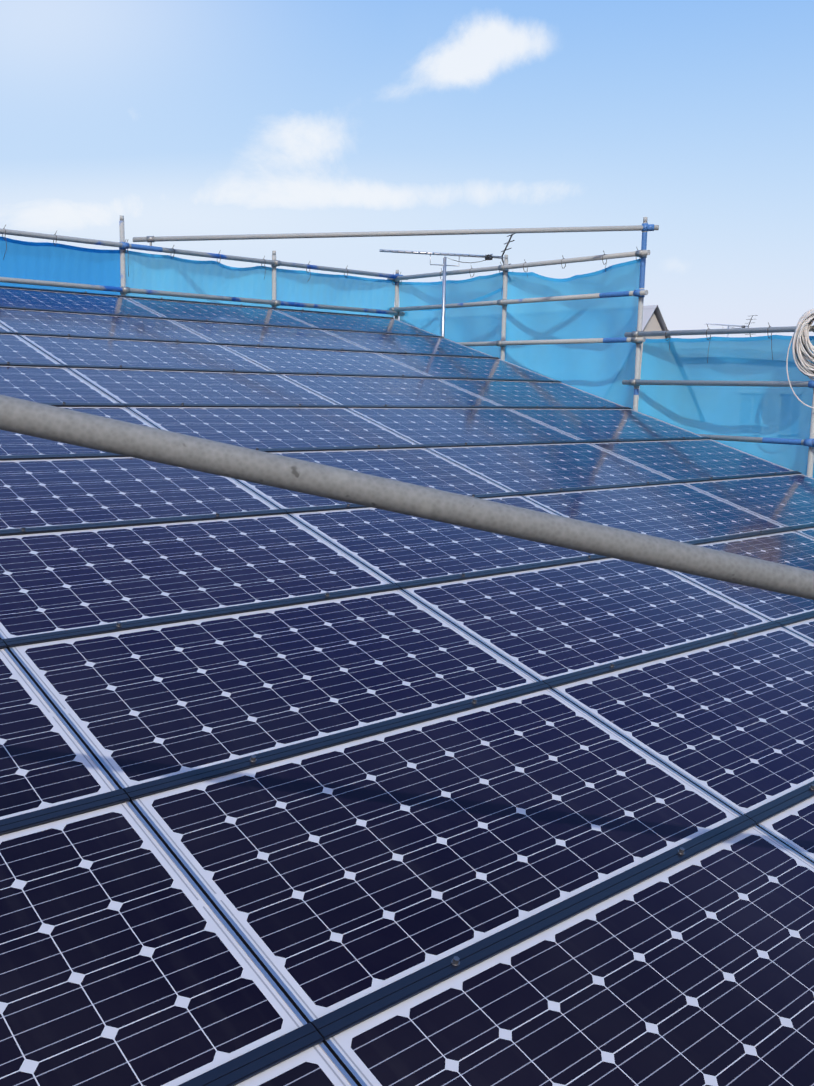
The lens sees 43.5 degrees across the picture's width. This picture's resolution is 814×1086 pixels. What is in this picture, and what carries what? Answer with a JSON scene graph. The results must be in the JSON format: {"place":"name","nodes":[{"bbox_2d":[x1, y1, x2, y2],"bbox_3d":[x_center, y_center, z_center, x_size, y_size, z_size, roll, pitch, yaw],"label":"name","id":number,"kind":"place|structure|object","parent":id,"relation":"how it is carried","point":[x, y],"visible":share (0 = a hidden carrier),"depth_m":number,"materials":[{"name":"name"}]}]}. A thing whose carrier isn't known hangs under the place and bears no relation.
{"place":"outdoors","nodes":[
{"label":"outdoors","id":0,"kind":"place"},
{"bbox_2d":[0,0,813,338],"label":"sky","id":1,"kind":"structure","parent":0,"point":[694,118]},
{"bbox_2d":[379,233,515,337],"bbox_3d":[0.431,-2.281,11.626,1.558,2.484,0.320,-1,9,-15],"label":"antenna","id":2,"kind":"object","parent":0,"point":[486,257],"visible":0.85,"depth_m":11.52,"materials":[{"name":"silver metal"}]},
{"label":"ground","id":3,"kind":"structure","parent":0,"visible":0},
{"bbox_2d":[0,215,813,599],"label":"scaffold","id":4,"kind":"object","parent":3,"relation":"on","point":[152,445],"visible":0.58,"depth_m":1.63,"materials":[{"name":"grey metal"}]},
{"bbox_2d":[0,237,120,294],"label":"net","id":5,"kind":"object","parent":4,"relation":"attached to","point":[48,261],"visible":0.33,"depth_m":9.81,"materials":[{"name":"blue fabric"}]},
{"bbox_2d":[125,250,394,317],"bbox_3d":[-1.531,-2.222,11.501,3.580,1.725,0.138,-6,11,-41],"label":"net","id":6,"kind":"object","parent":4,"relation":"attached to","point":[147,271],"visible":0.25,"depth_m":11.22,"materials":[{"name":"blue fabric"}]},
{"bbox_2d":[2,225,772,362],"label":"net ties","id":7,"kind":"object","parent":4,"relation":"attached to","point":[440,278],"visible":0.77,"depth_m":10.08,"materials":[{"name":"grey plastic"}]},
{"bbox_2d":[399,272,502,358],"bbox_3d":[0.567,-1.909,12.108,0.298,2.410,1.800,-6,11,-41],"label":"safety netting","id":8,"kind":"object","parent":4,"relation":"attached to","point":[475,324],"visible":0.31,"depth_m":12.01,"materials":[{"name":"blue fabric"}]},
{"bbox_2d":[414,289,500,310],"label":"net folds","id":9,"kind":"object","parent":8,"relation":"attached to","point":[486,296],"visible":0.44,"depth_m":11.58,"materials":[{"name":"blue fabric"}]},
{"bbox_2d":[505,259,640,408],"bbox_3d":[1.769,-1.686,10.786,0.327,2.410,1.800,-6,11,-41],"label":"safety netting","id":10,"kind":"object","parent":4,"relation":"attached to","point":[602,370],"visible":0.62,"depth_m":10.81,"materials":[{"name":"blue fabric"}]},
{"bbox_2d":[638,335,813,477],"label":"safety netting","id":11,"kind":"object","parent":4,"relation":"attached to","point":[765,411],"visible":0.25,"depth_m":9.44,"materials":[{"name":"blue fabric"}]},
{"bbox_2d":[786,308,813,407],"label":"cable coil","id":12,"kind":"object","parent":4,"relation":"attached to","point":[803,354],"visible":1,"depth_m":8.53,"materials":[{"name":"white"}]},
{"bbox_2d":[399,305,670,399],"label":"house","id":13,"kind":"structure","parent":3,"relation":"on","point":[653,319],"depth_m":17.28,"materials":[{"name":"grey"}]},
{"bbox_2d":[706,315,757,336],"bbox_3d":[11.350,-7.161,36.019,2.162,1.812,0.480,-3,10,-27],"label":"antenna","id":14,"kind":"object","parent":13,"relation":"on","point":[743,326],"visible":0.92,"depth_m":36.02,"materials":[{"name":"silver metal"}]},
{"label":"house","id":15,"kind":"structure","parent":3,"relation":"on"},
{"bbox_2d":[0,286,813,1085],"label":"mounting rails","id":16,"kind":"object","parent":15,"relation":"on","point":[290,1044],"visible":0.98,"depth_m":3.36,"materials":[{"name":"grey metal"}]},
{"bbox_3d":[-1.229,0.082,4.232,11.975,0.105,11.000,-6,27,-41],"label":"roof deck","id":17,"kind":"object","parent":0,"visible":0},
{"bbox_2d":[0,287,813,1085],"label":"solar panels","id":18,"kind":"object","parent":17,"relation":"on","point":[176,937],"visible":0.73,"depth_m":3.24,"materials":[{"name":"blue glass"}]}
]}

